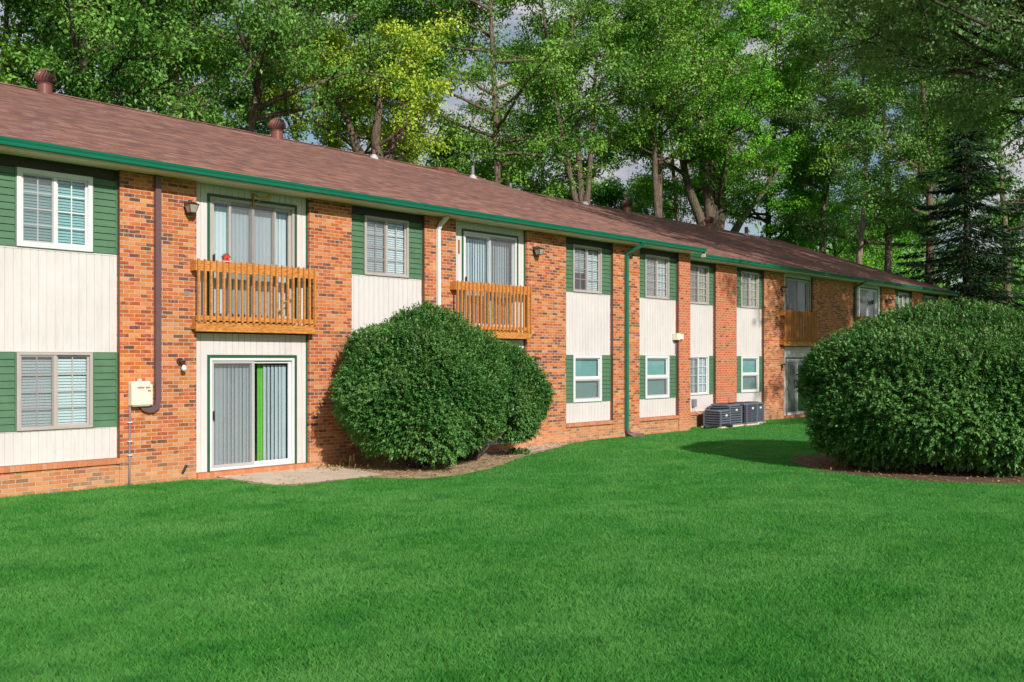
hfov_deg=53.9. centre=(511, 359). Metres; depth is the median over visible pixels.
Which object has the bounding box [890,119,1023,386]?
spruce tree
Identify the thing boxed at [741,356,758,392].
window
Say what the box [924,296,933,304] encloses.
window
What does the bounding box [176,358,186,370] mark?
wall lantern
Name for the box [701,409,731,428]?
air conditioner
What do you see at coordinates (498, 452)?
patio
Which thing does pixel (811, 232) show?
tree
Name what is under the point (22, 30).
tree
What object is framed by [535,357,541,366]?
wall lantern
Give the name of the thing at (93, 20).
tree
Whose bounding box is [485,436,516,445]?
patio door
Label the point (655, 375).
window
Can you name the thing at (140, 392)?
utility box
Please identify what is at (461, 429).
round shrub
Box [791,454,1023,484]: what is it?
mulch bed
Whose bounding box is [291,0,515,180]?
tree
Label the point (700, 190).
tree
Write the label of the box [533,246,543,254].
wall lantern
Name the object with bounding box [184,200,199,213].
wall lantern
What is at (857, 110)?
tree
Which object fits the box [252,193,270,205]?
bracket light
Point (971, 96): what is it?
tree
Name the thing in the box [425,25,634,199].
tree
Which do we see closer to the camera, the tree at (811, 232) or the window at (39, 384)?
the window at (39, 384)
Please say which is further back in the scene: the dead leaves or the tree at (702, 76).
the tree at (702, 76)
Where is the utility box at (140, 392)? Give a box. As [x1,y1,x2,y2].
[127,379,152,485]
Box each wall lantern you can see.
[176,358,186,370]
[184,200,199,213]
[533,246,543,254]
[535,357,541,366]
[780,286,788,291]
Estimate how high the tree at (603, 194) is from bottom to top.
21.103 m
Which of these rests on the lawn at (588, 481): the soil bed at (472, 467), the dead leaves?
the soil bed at (472, 467)
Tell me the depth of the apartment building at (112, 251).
19.33 m
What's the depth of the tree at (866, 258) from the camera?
82.86 m
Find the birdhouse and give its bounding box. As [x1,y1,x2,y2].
[220,253,230,261]
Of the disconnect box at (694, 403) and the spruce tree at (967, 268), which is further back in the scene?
the spruce tree at (967, 268)
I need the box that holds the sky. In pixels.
[0,0,1023,298]
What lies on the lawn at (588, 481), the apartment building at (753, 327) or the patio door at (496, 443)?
the apartment building at (753, 327)
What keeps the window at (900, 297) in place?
in the apartment building at (753, 327)
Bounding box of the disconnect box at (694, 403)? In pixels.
[691,399,701,414]
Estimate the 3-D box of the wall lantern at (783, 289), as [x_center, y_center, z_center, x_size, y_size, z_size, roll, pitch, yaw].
[9.728,-2.530,35.968,0.264,0.240,0.210,0,0,42]
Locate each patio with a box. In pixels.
[218,466,384,484]
[484,443,567,456]
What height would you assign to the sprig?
0.153 m
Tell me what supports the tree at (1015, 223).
on the lawn at (588, 481)
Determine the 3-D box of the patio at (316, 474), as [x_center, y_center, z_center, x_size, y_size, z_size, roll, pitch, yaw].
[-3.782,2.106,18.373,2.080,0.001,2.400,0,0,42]
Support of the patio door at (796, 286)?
in the apartment building at (753, 327)
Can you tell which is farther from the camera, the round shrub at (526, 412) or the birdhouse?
the round shrub at (526, 412)
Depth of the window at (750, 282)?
34.52 m
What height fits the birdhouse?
0.155 m
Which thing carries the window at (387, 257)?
in the apartment building at (112, 251)
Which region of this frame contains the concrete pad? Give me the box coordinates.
[703,424,732,428]
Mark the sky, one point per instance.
(622, 173)
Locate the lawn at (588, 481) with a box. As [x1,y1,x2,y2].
[0,389,1023,681]
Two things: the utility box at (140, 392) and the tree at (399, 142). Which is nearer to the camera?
the utility box at (140, 392)
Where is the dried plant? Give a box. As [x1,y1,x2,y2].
[340,453,364,465]
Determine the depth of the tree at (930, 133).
55.64 m
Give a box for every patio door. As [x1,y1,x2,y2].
[207,193,296,318]
[207,355,296,471]
[462,228,517,326]
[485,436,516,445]
[786,277,809,337]
[786,357,807,414]
[860,287,877,316]
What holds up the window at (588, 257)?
in the apartment building at (112, 251)
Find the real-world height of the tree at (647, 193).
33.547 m
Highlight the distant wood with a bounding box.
[548,169,1023,380]
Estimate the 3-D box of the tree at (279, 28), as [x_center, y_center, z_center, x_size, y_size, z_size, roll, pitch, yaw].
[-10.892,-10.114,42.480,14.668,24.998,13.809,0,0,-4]
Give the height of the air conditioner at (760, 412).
0.716 m
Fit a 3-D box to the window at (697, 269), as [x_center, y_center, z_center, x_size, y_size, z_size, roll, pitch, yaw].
[5.893,-2.384,32.011,0.121,1.228,1.230,0,0,42]
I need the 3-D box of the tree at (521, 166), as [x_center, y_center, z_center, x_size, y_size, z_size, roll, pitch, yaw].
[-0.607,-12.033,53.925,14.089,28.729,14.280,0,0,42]
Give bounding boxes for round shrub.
[325,300,512,470]
[419,323,555,460]
[794,296,1023,477]
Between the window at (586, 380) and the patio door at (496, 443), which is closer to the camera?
the patio door at (496, 443)
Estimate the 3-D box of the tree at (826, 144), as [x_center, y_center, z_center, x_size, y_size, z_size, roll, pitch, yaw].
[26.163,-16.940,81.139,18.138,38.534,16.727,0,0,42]
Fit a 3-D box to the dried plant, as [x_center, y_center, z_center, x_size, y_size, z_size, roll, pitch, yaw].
[-3.216,2.001,20.092,0.537,0.238,0.654,0,0,26]
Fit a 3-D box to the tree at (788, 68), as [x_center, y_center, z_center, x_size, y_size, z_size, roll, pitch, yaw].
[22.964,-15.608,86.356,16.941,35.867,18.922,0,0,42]
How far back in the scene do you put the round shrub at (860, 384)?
18.28 m
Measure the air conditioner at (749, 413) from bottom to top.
0.736 m
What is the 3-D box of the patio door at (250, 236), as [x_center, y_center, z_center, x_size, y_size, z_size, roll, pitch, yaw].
[-4.914,-1.875,18.967,0.232,2.270,1.960,0,0,42]
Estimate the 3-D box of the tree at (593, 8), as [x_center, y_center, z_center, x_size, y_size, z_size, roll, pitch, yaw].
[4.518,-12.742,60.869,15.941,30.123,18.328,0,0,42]
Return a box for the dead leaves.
[317,461,368,470]
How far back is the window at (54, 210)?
16.11 m
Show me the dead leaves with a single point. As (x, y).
(323, 465)
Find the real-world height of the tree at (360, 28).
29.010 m
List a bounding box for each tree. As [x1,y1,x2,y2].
[0,0,212,102]
[0,0,238,125]
[34,0,294,132]
[56,0,419,143]
[167,0,407,159]
[242,9,473,165]
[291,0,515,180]
[350,0,642,198]
[418,135,562,192]
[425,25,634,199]
[440,0,749,203]
[558,0,758,217]
[566,0,857,231]
[577,174,692,220]
[617,2,752,220]
[682,0,869,250]
[702,0,1023,168]
[719,0,915,253]
[747,177,960,281]
[766,0,984,272]
[803,0,1023,284]
[808,16,906,263]
[877,0,1023,305]
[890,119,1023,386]
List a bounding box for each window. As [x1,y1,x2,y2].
[16,167,92,251]
[16,352,92,430]
[364,215,408,277]
[573,244,601,293]
[573,355,601,402]
[645,254,668,298]
[645,356,668,398]
[690,264,708,304]
[690,356,708,394]
[740,271,758,308]
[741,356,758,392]
[898,292,907,306]
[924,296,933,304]
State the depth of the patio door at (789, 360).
37.28 m
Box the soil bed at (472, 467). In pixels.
[195,438,604,485]
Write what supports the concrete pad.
on the lawn at (588, 481)
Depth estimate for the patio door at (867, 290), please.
42.42 m
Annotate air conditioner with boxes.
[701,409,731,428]
[709,403,743,426]
[728,402,758,425]
[746,401,764,423]
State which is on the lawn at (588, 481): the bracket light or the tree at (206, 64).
the tree at (206, 64)
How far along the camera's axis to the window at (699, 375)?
32.08 m
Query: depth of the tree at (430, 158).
83.76 m
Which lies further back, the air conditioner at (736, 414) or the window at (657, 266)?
the air conditioner at (736, 414)
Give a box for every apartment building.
[0,69,706,497]
[509,183,960,426]
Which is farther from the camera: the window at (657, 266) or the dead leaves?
the window at (657, 266)
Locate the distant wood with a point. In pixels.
(1019, 288)
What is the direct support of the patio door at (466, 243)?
in the apartment building at (112, 251)
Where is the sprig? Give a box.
[502,447,530,453]
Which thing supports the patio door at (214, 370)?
in the apartment building at (112, 251)

